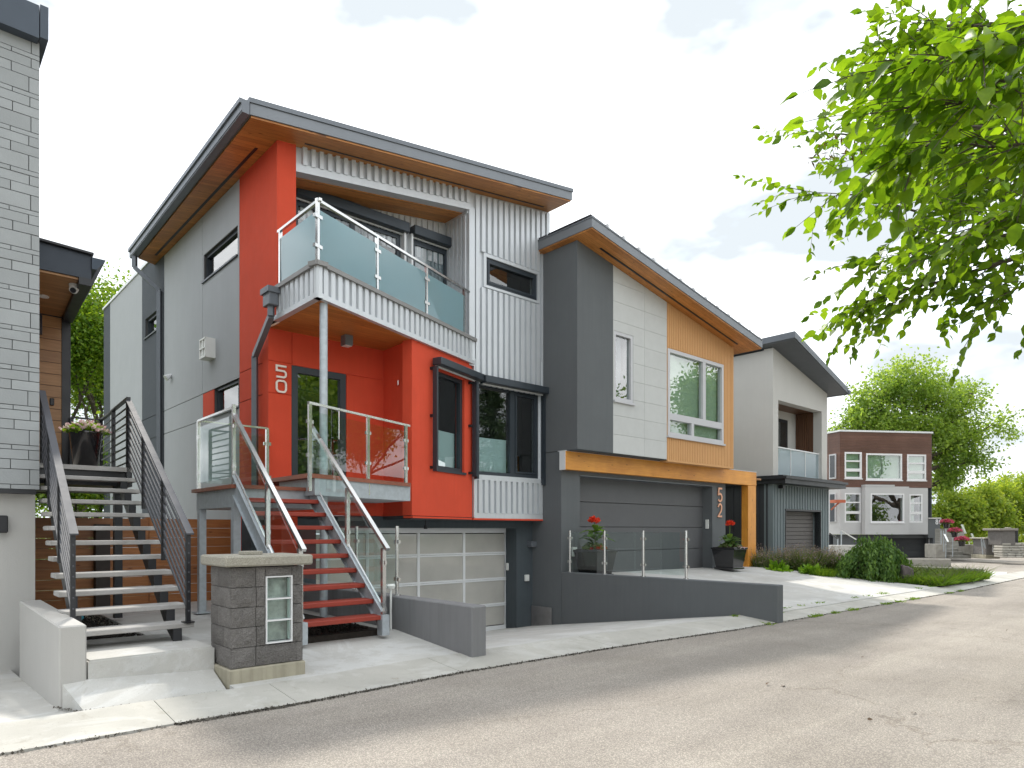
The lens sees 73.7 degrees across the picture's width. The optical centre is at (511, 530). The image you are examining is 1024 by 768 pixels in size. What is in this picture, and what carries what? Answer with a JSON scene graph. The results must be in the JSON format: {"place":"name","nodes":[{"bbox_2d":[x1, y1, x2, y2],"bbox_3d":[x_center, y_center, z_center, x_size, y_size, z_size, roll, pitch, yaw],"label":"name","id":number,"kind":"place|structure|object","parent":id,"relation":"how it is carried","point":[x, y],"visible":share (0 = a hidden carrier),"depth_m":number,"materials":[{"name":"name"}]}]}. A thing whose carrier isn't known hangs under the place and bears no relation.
{"place":"outdoors","nodes":[
{"label":"outdoors","id":0,"kind":"place"},
{"bbox_2d":[0,670,69,722],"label":"neighbour driveway","id":1,"kind":"structure","parent":0,"point":[20,699],"depth_m":6.09,"materials":[{"name":"concrete"}]},
{"bbox_2d":[20,600,85,710],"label":"wall","id":2,"kind":"structure","parent":1,"relation":"on","point":[52,650],"depth_m":6.09,"materials":[{"name":"white paint"}]},
{"bbox_2d":[35,559,140,600],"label":"back yard","id":3,"kind":"structure","parent":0,"point":[81,578],"depth_m":19.14,"materials":[{"name":"soil"}]},
{"bbox_2d":[0,0,105,676],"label":"modern house","id":4,"kind":"structure","parent":3,"relation":"on","point":[46,285],"depth_m":7.98,"materials":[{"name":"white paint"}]},
{"bbox_2d":[35,496,102,559],"bbox_3d":[-19.987,-1.106,32.498,14.186,5.419,3.233,0,0,0],"label":"garden hedge","id":5,"kind":"object","parent":3,"relation":"on","point":[47,510],"visible":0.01,"depth_m":32.60,"materials":[{"name":"green plant"}]},
{"bbox_2d":[35,411,109,568],"bbox_3d":[-13.666,-1.280,21.403,8.253,6.380,10.338,0,0,44],"label":"garden tree","id":6,"kind":"object","parent":3,"relation":"on","point":[98,508],"visible":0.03,"depth_m":20.77,"materials":[{"name":"green plant"}]},
{"bbox_2d":[71,258,139,517],"bbox_3d":[-19.675,-5.280,31.504,17.847,13.560,17.738,0,0,0],"label":"garden tree","id":7,"kind":"object","parent":3,"relation":"on","point":[87,353],"visible":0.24,"depth_m":27.85,"materials":[{"name":"green plant"}]},
{"bbox_2d":[102,97,573,630],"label":"modern house","id":8,"kind":"structure","parent":3,"relation":"on","point":[292,265],"depth_m":12.89,"materials":[{"name":"metal"}]},
{"bbox_2d":[148,314,155,334],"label":"window","id":9,"kind":"structure","parent":8,"relation":"in","point":[153,319],"depth_m":16.72,"materials":[{"name":"metal"}]},
{"bbox_2d":[206,229,237,277],"bbox_3d":[-5.273,-5.205,13.126,0.565,0.634,1.922,0,0,-42],"label":"window","id":10,"kind":"structure","parent":8,"relation":"in","point":[228,252],"depth_m":13.48,"materials":[{"name":"glass"}]},
{"bbox_2d":[217,379,237,411],"bbox_3d":[-5.080,-2.474,12.912,0.565,0.635,1.324,0,0,-42],"label":"window","id":11,"kind":"structure","parent":8,"relation":"in","point":[230,390],"depth_m":13.09,"materials":[{"name":"glass"}]},
{"bbox_2d":[291,365,345,475],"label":"front door","id":12,"kind":"structure","parent":8,"relation":"in","point":[305,382],"depth_m":12.11,"materials":[{"name":"glass"}]},
{"bbox_2d":[296,200,400,257],"bbox_3d":[-3.026,-4.839,12.690,2.288,2.017,0.070,0,0,-42],"label":"balcony door","id":13,"kind":"structure","parent":8,"relation":"in","point":[299,203],"depth_m":12.87,"materials":[{"name":"metal"}]},
{"bbox_2d":[316,528,505,630],"bbox_3d":[-1.879,1.065,13.652,4.772,2.250,0.050,0,0,-42],"label":"garage door","id":14,"kind":"structure","parent":8,"relation":"in","point":[475,563],"depth_m":14.04,"materials":[{"name":"glass"}]},
{"bbox_2d":[407,239,446,284],"bbox_3d":[-1.688,-4.845,13.900,1.029,2.029,0.070,0,0,-42],"label":"balcony door","id":15,"kind":"structure","parent":8,"relation":"in","point":[440,268],"depth_m":13.96,"materials":[{"name":"glass"}]},
{"bbox_2d":[438,371,465,474],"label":"window","id":16,"kind":"structure","parent":8,"relation":"in","point":[449,387],"depth_m":13.48,"materials":[{"name":"glass"}]},
{"bbox_2d":[479,384,537,478],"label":"window","id":17,"kind":"structure","parent":8,"relation":"in","point":[508,420],"depth_m":14.78,"materials":[{"name":"glass"}]},
{"bbox_2d":[487,258,536,300],"bbox_3d":[-0.189,-5.303,14.655,1.559,0.675,0.582,0,0,-42],"label":"window","id":18,"kind":"structure","parent":8,"relation":"in","point":[502,276],"depth_m":14.86,"materials":[{"name":"glass"}]},
{"bbox_2d":[531,605,551,625],"bbox_3d":[0.647,1.915,14.998,0.030,0.490,0.620,0,0,-42],"label":"access panel","id":19,"kind":"object","parent":8,"relation":"attached to","point":[540,615],"visible":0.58,"depth_m":15.00,"materials":[{"name":"metal"}]},
{"bbox_2d":[82,615,142,639],"bbox_3d":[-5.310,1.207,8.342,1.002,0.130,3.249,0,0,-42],"label":"mulch","id":20,"kind":"object","parent":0,"point":[103,619],"visible":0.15,"depth_m":8.69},
{"bbox_2d":[62,669,225,711],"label":"entry ramp","id":21,"kind":"structure","parent":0,"point":[87,694],"depth_m":5.91,"materials":[{"name":"concrete"}]},
{"bbox_2d":[86,633,213,679],"bbox_3d":[-3.682,1.405,6.672,1.099,0.590,1.301,0,0,-44],"label":"landing step","id":22,"kind":"object","parent":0,"point":[135,655],"visible":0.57,"depth_m":6.32,"materials":[{"name":"concrete"}]},
{"bbox_2d":[85,600,394,644],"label":"side walk","id":23,"kind":"structure","parent":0,"point":[200,630],"depth_m":9.69,"materials":[{"name":"concrete"}]},
{"bbox_2d":[93,524,109,606],"bbox_3d":[-6.490,0.575,10.804,0.200,1.350,0.165,0,0,-42],"label":"fence post","id":24,"kind":"object","parent":23,"relation":"on","point":[101,582],"visible":0.64,"depth_m":10.74,"materials":[{"name":"black metal"}]},
{"bbox_2d":[36,390,194,640],"bbox_3d":[-5.709,-0.319,8.648,2.121,3.077,5.937,0,0,-42],"label":"entry stair","id":25,"kind":"object","parent":23,"relation":"on","point":[59,481],"visible":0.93,"depth_m":7.78,"materials":[{"name":"metal"}]},
{"bbox_2d":[58,419,110,465],"bbox_3d":[-6.365,-1.275,10.188,0.678,0.801,0.669,0,0,0],"label":"flower planter","id":26,"kind":"object","parent":25,"relation":"on","point":[85,437],"visible":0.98,"depth_m":10.05,"materials":[{"name":"black ceramic"}]},
{"bbox_2d":[35,517,230,608],"bbox_3d":[-6.188,0.540,11.283,3.241,1.520,0.130,0,0,-42],"label":"wooden fence","id":27,"kind":"object","parent":23,"relation":"on","point":[218,536],"visible":0.37,"depth_m":11.13,"materials":[{"name":"brown wood"}]},
{"bbox_2d":[303,613,376,642],"bbox_3d":[-2.896,1.671,9.055,1.260,0.858,2.350,0,0,-42],"label":"gravel bed","id":28,"kind":"object","parent":23,"relation":"on","point":[341,635],"visible":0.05,"depth_m":8.32,"materials":[{"name":"black gravel"}]},
{"bbox_2d":[386,584,394,629],"bbox_3d":[-1.587,1.000,8.941,0.120,0.600,0.120,0,0,0],"label":"garden spotlight","id":29,"kind":"object","parent":23,"relation":"on","point":[390,586],"visible":1,"depth_m":8.93,"materials":[{"name":"white plastic"}]},
{"bbox_2d":[230,630,456,688],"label":"front walk","id":30,"kind":"structure","parent":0,"point":[335,656],"depth_m":7.70,"materials":[{"name":"concrete"}]},
{"bbox_2d":[201,551,312,689],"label":"block pillar","id":31,"kind":"structure","parent":30,"relation":"on","point":[256,616],"depth_m":6.50,"materials":[{"name":"grey concrete"}]},
{"bbox_2d":[191,401,410,644],"bbox_3d":[-2.526,-0.254,10.183,3.242,3.088,4.073,0,0,-42],"label":"entry stair","id":32,"kind":"object","parent":30,"relation":"on","point":[248,504],"visible":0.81,"depth_m":9.28,"materials":[{"name":"metal"}]},
{"bbox_2d":[0,578,1023,767],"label":"road","id":33,"kind":"structure","parent":0,"point":[948,669],"depth_m":5.63,"materials":[{"name":"grey asphalt"}]},
{"bbox_2d":[0,700,174,755],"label":"curb strip","id":34,"kind":"object","parent":33,"relation":"on","point":[30,734],"visible":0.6,"depth_m":5.10,"materials":[{"name":"concrete"}]},
{"bbox_2d":[154,684,296,723],"bbox_3d":[-2.433,1.562,5.820,0.995,0.275,0.619,0,0,-40],"label":"curb strip","id":35,"kind":"object","parent":33,"relation":"on","point":[178,709],"visible":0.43,"depth_m":5.79,"materials":[{"name":"concrete"}]},
{"bbox_2d":[269,658,460,703],"bbox_3d":[-1.403,1.562,6.780,1.868,0.275,0.619,0,0,-45],"label":"curb strip","id":36,"kind":"object","parent":33,"relation":"on","point":[320,687],"visible":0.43,"depth_m":6.67,"materials":[{"name":"concrete"}]},
{"bbox_2d":[1,578,1021,756],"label":"joint grit","id":37,"kind":"object","parent":33,"relation":"on","point":[237,713],"visible":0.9,"depth_m":6.19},
{"bbox_2d":[427,636,611,672],"bbox_3d":[0.177,1.562,8.205,2.431,0.275,0.620,0,0,-40],"label":"curb strip","id":38,"kind":"object","parent":33,"relation":"on","point":[499,656],"visible":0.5,"depth_m":8.12,"materials":[{"name":"concrete"}]},
{"bbox_2d":[579,621,734,647],"bbox_3d":[2.137,1.562,9.755,2.637,0.275,0.617,0,0,-37],"label":"curb strip","id":39,"kind":"object","parent":33,"relation":"on","point":[637,636],"visible":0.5,"depth_m":9.65,"materials":[{"name":"concrete"}]},
{"bbox_2d":[702,611,811,629],"bbox_3d":[4.125,1.562,11.342,2.516,0.275,0.620,0,0,-40],"label":"curb strip","id":40,"kind":"object","parent":33,"relation":"on","point":[739,621],"visible":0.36,"depth_m":11.00,"materials":[{"name":"concrete"}]},
{"bbox_2d":[793,602,873,614],"bbox_3d":[6.029,1.562,12.967,2.516,0.275,0.620,0,0,-40],"label":"curb strip","id":41,"kind":"object","parent":33,"relation":"on","point":[828,609],"visible":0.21,"depth_m":12.83,"materials":[{"name":"concrete"}]},
{"bbox_2d":[730,585,963,624],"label":"weeds","id":42,"kind":"object","parent":33,"relation":"on","point":[851,609],"visible":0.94,"depth_m":13.34,"materials":[{"name":"green plant"}]},
{"bbox_2d":[733,0,1023,386],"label":"elm tree","id":43,"kind":"object","parent":33,"relation":"on","point":[961,80],"visible":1,"depth_m":4.40,"materials":[{"name":"green plant"}]},
{"bbox_2d":[852,594,920,605],"bbox_3d":[7.935,1.562,14.592,2.516,0.275,0.620,0,0,-40],"label":"curb strip","id":44,"kind":"object","parent":33,"relation":"on","point":[883,599],"visible":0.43,"depth_m":14.47,"materials":[{"name":"concrete"}]},
{"bbox_2d":[834,533,1023,545],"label":"hedge","id":45,"kind":"object","parent":33,"relation":"on","point":[1022,539],"visible":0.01,"depth_m":59.66,"materials":[{"name":"green plant"}]},
{"bbox_2d":[902,588,957,597],"bbox_3d":[9.839,1.562,16.217,2.516,0.275,0.620,0,0,-40],"label":"curb strip","id":46,"kind":"object","parent":33,"relation":"on","point":[930,592],"visible":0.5,"depth_m":16.05,"materials":[{"name":"concrete"}]},
{"bbox_2d":[939,583,981,590],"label":"curb strip","id":47,"kind":"object","parent":33,"relation":"on","point":[965,586],"visible":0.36,"depth_m":17.71,"materials":[{"name":"concrete"}]},
{"bbox_2d":[968,579,1005,585],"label":"curb strip","id":48,"kind":"object","parent":33,"relation":"on","point":[986,582],"visible":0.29,"depth_m":19.31,"materials":[{"name":"concrete"}]},
{"bbox_2d":[989,476,1023,540],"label":"bushy tree","id":49,"kind":"object","parent":33,"relation":"on","point":[1006,490],"visible":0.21,"depth_m":52.25,"materials":[{"name":"green plant"}]},
{"bbox_2d":[990,575,1022,581],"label":"curb strip","id":50,"kind":"object","parent":33,"relation":"on","point":[1003,578],"visible":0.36,"depth_m":21.02,"materials":[{"name":"concrete"}]},
{"bbox_2d":[1001,571,1023,577],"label":"curb strip","id":51,"kind":"object","parent":33,"relation":"on","point":[1018,574],"visible":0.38,"depth_m":22.41,"materials":[{"name":"concrete"}]},
{"bbox_2d":[1006,471,1023,528],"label":"bushy tree","id":52,"kind":"object","parent":33,"relation":"on","point":[1017,481],"visible":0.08,"depth_m":53.70,"materials":[{"name":"green plant"}]},
{"bbox_2d":[28,0,1023,534],"label":"sky","id":53,"kind":"structure","parent":0,"point":[648,110],"materials":[{"name":"white"}]},
{"bbox_2d":[486,616,729,648],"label":"garage driveway","id":54,"kind":"structure","parent":0,"point":[497,638],"depth_m":11.35,"materials":[{"name":"concrete"}]},
{"bbox_2d":[303,582,485,656],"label":"wall","id":55,"kind":"structure","parent":54,"relation":"on","point":[458,627],"depth_m":8.37,"materials":[{"name":"grey paint"}]},
{"bbox_2d":[319,526,400,595],"bbox_3d":[-2.636,0.404,10.339,0.099,0.928,3.400,0,0,-42],"label":"glass guard","id":56,"kind":"object","parent":55,"relation":"on","point":[397,542],"visible":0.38,"depth_m":9.11,"materials":[{"name":"silver metal"}]},
{"bbox_2d":[612,567,938,611],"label":"driveway","id":57,"kind":"structure","parent":0,"point":[807,591],"depth_m":16.25,"materials":[{"name":"concrete"}]},
{"bbox_2d":[351,214,762,625],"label":"modern house","id":58,"kind":"structure","parent":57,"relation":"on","point":[641,349],"depth_m":15.74,"materials":[{"name":"grey paint"}]},
{"bbox_2d":[613,330,635,405],"bbox_3d":[2.324,-3.655,15.493,0.781,1.637,0.640,0,0,-42],"label":"window","id":59,"kind":"structure","parent":58,"relation":"in","point":[618,336],"depth_m":15.47,"materials":[{"name":"white glass"}]},
{"bbox_2d":[580,527,702,549],"bbox_3d":[3.249,0.199,17.030,5.441,0.555,0.060,0,0,-42],"label":"garage door panel","id":60,"kind":"structure","parent":58,"relation":"in","point":[625,538],"depth_m":17.13,"materials":[{"name":"grey metal"}]},
{"bbox_2d":[580,502,702,526],"bbox_3d":[3.249,-0.368,17.030,5.441,0.555,0.060,0,0,-42],"label":"garage door panel","id":61,"kind":"structure","parent":58,"relation":"in","point":[610,514],"depth_m":16.91,"materials":[{"name":"grey metal"}]},
{"bbox_2d":[580,478,702,506],"bbox_3d":[3.249,-0.936,17.030,5.441,0.555,0.060,0,0,-42],"label":"garage door panel","id":62,"kind":"structure","parent":58,"relation":"in","point":[591,490],"depth_m":16.88,"materials":[{"name":"grey metal"}]},
{"bbox_2d":[612,548,702,571],"bbox_3d":[3.249,0.766,17.030,5.441,0.555,0.060,0,0,-42],"label":"garage door panel","id":63,"kind":"structure","parent":58,"relation":"in","point":[663,559],"depth_m":17.44,"materials":[{"name":"grey metal"}]},
{"bbox_2d":[667,348,725,445],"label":"window","id":64,"kind":"structure","parent":58,"relation":"in","point":[692,380],"depth_m":17.38,"materials":[{"name":"glass"}]},
{"bbox_2d":[573,516,617,573],"bbox_3d":[1.786,0.322,14.717,0.787,1.315,0.745,0,0,-44],"label":"flower planter","id":65,"kind":"object","parent":57,"relation":"on","point":[589,557],"visible":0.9,"depth_m":14.56,"materials":[{"name":"grey ceramic"}]},
{"bbox_2d":[562,572,782,623],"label":"retaining wall","id":66,"kind":"structure","parent":57,"relation":"on","point":[592,597],"depth_m":12.74,"materials":[{"name":"grey paint"}]},
{"bbox_2d":[567,531,688,578],"bbox_3d":[2.200,0.443,13.482,0.099,0.885,2.999,0,0,-42],"label":"glass guard","id":67,"kind":"object","parent":66,"relation":"on","point":[643,539],"visible":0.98,"depth_m":13.12,"materials":[{"name":"silver metal"}]},
{"bbox_2d":[711,520,747,569],"bbox_3d":[5.751,0.356,18.002,0.736,1.318,0.766,0,0,-42],"label":"flower planter","id":68,"kind":"object","parent":57,"relation":"on","point":[728,555],"visible":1,"depth_m":17.88,"materials":[{"name":"grey ceramic"}]},
{"bbox_2d":[763,559,792,571],"bbox_3d":[7.435,1.060,19.005,0.838,0.578,0.878,0,0,44],"label":"lime perennial","id":69,"kind":"object","parent":57,"relation":"on","point":[781,566],"visible":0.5,"depth_m":18.91,"materials":[{"name":"green plant"}]},
{"bbox_2d":[798,563,822,574],"bbox_3d":[8.171,1.119,18.703,0.778,0.487,0.690,0,0,0],"label":"lime perennial","id":70,"kind":"object","parent":57,"relation":"on","point":[801,570],"visible":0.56,"depth_m":18.59,"materials":[{"name":"green plant"}]},
{"bbox_2d":[833,562,1003,585],"bbox_3d":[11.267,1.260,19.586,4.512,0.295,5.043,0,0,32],"label":"grass","id":71,"kind":"structure","parent":0,"point":[967,577],"depth_m":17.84,"materials":[{"name":"green plant"}]},
{"bbox_2d":[904,580,981,586],"bbox_3d":[10.056,1.735,20.371,4.935,0.730,5.661,0,0,-42],"label":"planting bed","id":72,"kind":"object","parent":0,"point":[942,586],"visible":0.02,"depth_m":17.64,"materials":[{"name":"brown soil"}]},
{"bbox_2d":[744,543,794,567],"bbox_3d":[7.358,0.977,19.867,1.754,1.233,1.714,0,0,0],"label":"sage plant","id":73,"kind":"object","parent":72,"relation":"on","point":[762,560],"visible":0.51,"depth_m":19.57,"materials":[{"name":"green plant"}]},
{"bbox_2d":[776,542,835,570],"bbox_3d":[8.675,0.932,20.187,1.755,1.210,1.944,0,0,32],"label":"sage plant","id":74,"kind":"object","parent":72,"relation":"on","point":[798,560],"visible":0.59,"depth_m":19.84,"materials":[{"name":"green plant"}]},
{"bbox_2d":[804,566,837,576],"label":"ornamental grass","id":75,"kind":"object","parent":72,"relation":"on","point":[830,572],"depth_m":18.33,"materials":[{"name":"green plant"}]},
{"bbox_2d":[808,546,847,569],"bbox_3d":[9.515,0.927,20.386,1.492,1.208,1.522,0,0,0],"label":"sage plant","id":76,"kind":"object","parent":72,"relation":"on","point":[830,564],"visible":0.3,"depth_m":19.98,"materials":[{"name":"green plant"}]},
{"bbox_2d":[835,534,918,582],"bbox_3d":[9.781,0.785,18.452,2.297,1.481,1.793,0,0,0],"label":"weeping shrub","id":77,"kind":"object","parent":72,"relation":"on","point":[879,558],"visible":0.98,"depth_m":18.12,"materials":[{"name":"green plant"}]},
{"bbox_2d":[900,565,913,582],"bbox_3d":[10.390,1.181,17.934,0.358,0.575,0.274,0,0,0],"label":"boulder","id":78,"kind":"object","parent":72,"relation":"on","point":[908,570],"visible":0.59,"depth_m":17.83,"materials":[{"name":"grey stone"}]},
{"bbox_2d":[914,566,983,571],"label":"concrete curb wall","id":79,"kind":"structure","parent":72,"relation":"on","point":[952,567],"depth_m":20.51,"materials":[{"name":"grey concrete"}]},
{"bbox_2d":[908,558,1023,573],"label":"side lane","id":80,"kind":"structure","parent":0,"point":[1011,565],"depth_m":31.00,"materials":[{"name":"concrete"}]},
{"bbox_2d":[829,530,855,544],"bbox_3d":[15.068,0.527,31.100,1.175,1.096,0.258,0,0,0],"label":"steel railing","id":81,"kind":"object","parent":80,"relation":"on","point":[841,536],"visible":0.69,"depth_m":31.01,"materials":[{"name":"silver metal"}]},
{"bbox_2d":[829,545,859,556],"bbox_3d":[15.400,1.175,30.700,2.433,1.050,0.300,0,0,-9],"label":"concrete planter","id":82,"kind":"object","parent":80,"relation":"on","point":[843,547],"visible":0.14,"depth_m":30.45,"materials":[{"name":"grey concrete"}]},
{"bbox_2d":[827,430,940,557],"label":"modern house","id":83,"kind":"structure","parent":80,"relation":"on","point":[886,476],"depth_m":36.95,"materials":[{"name":"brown wood"}]},
{"bbox_2d":[829,454,835,478],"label":"window","id":84,"kind":"structure","parent":83,"relation":"in","point":[832,457],"depth_m":36.94,"materials":[{"name":"glass"}]},
{"bbox_2d":[829,493,835,521],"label":"window","id":85,"kind":"structure","parent":83,"relation":"in","point":[832,513],"depth_m":36.94,"materials":[{"name":"grey paint"}]},
{"bbox_2d":[844,452,861,478],"bbox_3d":[18.284,-3.477,36.667,1.067,1.464,0.220,0,0,-8],"label":"window","id":86,"kind":"structure","parent":83,"relation":"in","point":[851,470],"depth_m":36.71,"materials":[{"name":"white paint"}]},
{"bbox_2d":[845,493,860,522],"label":"window","id":87,"kind":"structure","parent":83,"relation":"in","point":[851,505],"depth_m":36.73,"materials":[{"name":"white paint"}]},
{"bbox_2d":[866,453,902,480],"bbox_3d":[20.082,-3.416,36.921,2.197,1.482,0.220,0,0,-8],"label":"window","id":88,"kind":"structure","parent":83,"relation":"in","point":[891,463],"depth_m":36.99,"materials":[{"name":"glass"}]},
{"bbox_2d":[871,493,903,522],"bbox_3d":[20.045,-1.207,36.790,2.068,1.652,0.570,0,0,-8],"label":"window","id":89,"kind":"structure","parent":83,"relation":"in","point":[885,507],"depth_m":37.06,"materials":[{"name":"glass"}]},
{"bbox_2d":[886,538,925,557],"bbox_3d":[21.551,1.257,37.624,2.755,1.686,0.100,0,0,-8],"label":"garage door","id":90,"kind":"structure","parent":83,"relation":"in","point":[913,547],"depth_m":37.64,"materials":[{"name":"black metal"}]},
{"bbox_2d":[909,494,922,522],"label":"window","id":91,"kind":"structure","parent":83,"relation":"in","point":[914,503],"depth_m":37.22,"materials":[{"name":"white paint"}]},
{"bbox_2d":[907,454,925,480],"bbox_3d":[21.993,-3.408,37.192,1.211,1.464,0.220,0,0,-8],"label":"window","id":92,"kind":"structure","parent":83,"relation":"in","point":[914,464],"depth_m":37.23,"materials":[{"name":"glass"}]},
{"bbox_2d":[827,344,1023,502],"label":"maple tree","id":93,"kind":"object","parent":80,"relation":"on","point":[948,425],"visible":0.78,"depth_m":49.11,"materials":[{"name":"green plant"}]},
{"bbox_2d":[908,559,950,566],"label":"concrete curb wall","id":94,"kind":"structure","parent":80,"relation":"on","point":[933,562],"depth_m":28.07,"materials":[{"name":"grey concrete"}]},
{"bbox_2d":[925,529,972,557],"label":"garden steps","id":95,"kind":"structure","parent":80,"relation":"on","point":[935,550],"depth_m":33.73,"materials":[{"name":"grey concrete"}]},
{"bbox_2d":[939,519,954,527],"bbox_3d":[22.464,-0.373,35.295,0.690,0.516,0.711,0,0,0],"label":"flower pot","id":96,"kind":"object","parent":95,"relation":"on","point":[946,523],"visible":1,"depth_m":35.17,"materials":[{"name":"pink plant"}]},
{"bbox_2d":[947,527,962,536],"bbox_3d":[22.177,0.074,34.209,0.693,0.530,0.699,0,0,0],"label":"flower pot","id":97,"kind":"object","parent":95,"relation":"on","point":[954,531],"visible":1,"depth_m":34.09,"materials":[{"name":"pink plant"}]},
{"bbox_2d":[941,524,973,557],"bbox_3d":[21.282,0.518,32.597,1.416,1.616,0.644,0,0,0],"label":"stair railing","id":98,"kind":"object","parent":95,"relation":"on","point":[963,529],"visible":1,"depth_m":32.88,"materials":[{"name":"metal"}]},
{"bbox_2d":[954,536,969,545],"bbox_3d":[21.739,0.501,32.993,0.696,0.520,0.734,0,0,0],"label":"flower pot","id":99,"kind":"object","parent":95,"relation":"on","point":[962,540],"visible":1,"depth_m":32.89,"materials":[{"name":"red plant"}]},
{"bbox_2d":[932,485,1001,540],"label":"bushy tree","id":100,"kind":"object","parent":80,"relation":"on","point":[959,509],"visible":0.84,"depth_m":45.31,"materials":[{"name":"green plant"}]},
{"bbox_2d":[969,537,999,558],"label":"block pillar","id":101,"kind":"structure","parent":80,"relation":"on","point":[988,553],"depth_m":31.73,"materials":[{"name":"grey concrete"}]},
{"bbox_2d":[960,479,1023,536],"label":"bushy tree","id":102,"kind":"object","parent":80,"relation":"on","point":[997,504],"visible":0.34,"depth_m":49.15,"materials":[{"name":"green plant"}]},
{"bbox_2d":[993,543,1023,557],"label":"stone wall","id":103,"kind":"structure","parent":80,"relation":"on","point":[1007,550],"depth_m":30.34,"materials":[{"name":"grey stone"}]},
{"bbox_2d":[982,527,1018,544],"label":"block pillar","id":104,"kind":"structure","parent":103,"relation":"on","point":[998,536],"depth_m":30.58,"materials":[{"name":"grey concrete"}]},
{"bbox_3d":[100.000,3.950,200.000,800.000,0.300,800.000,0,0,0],"label":"ground","id":105,"kind":"structure","parent":0,"visible":0},
{"bbox_2d":[725,331,850,556],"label":"modern house","id":106,"kind":"structure","parent":105,"relation":"on","point":[787,385],"depth_m":22.43,"materials":[{"name":"white paint"}]},
{"bbox_2d":[778,418,787,447],"bbox_3d":[9.308,-2.826,23.822,1.224,2.152,0.050,0,0,-42],"label":"balcony door","id":107,"kind":"structure","parent":106,"relation":"in","point":[782,424],"depth_m":23.96,"materials":[{"name":"glass"}]},
{"bbox_2d":[786,511,812,556],"bbox_3d":[9.632,0.302,23.239,2.656,1.996,0.090,0,0,-42],"label":"garage door","id":108,"kind":"structure","parent":106,"relation":"in","point":[799,525],"depth_m":23.40,"materials":[{"name":"grey metal"}]},
{"bbox_2d":[955,468,1021,494],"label":"bushy tree","id":109,"kind":"object","parent":105,"relation":"on","point":[1005,476],"visible":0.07,"depth_m":59.71,"materials":[{"name":"green plant"}]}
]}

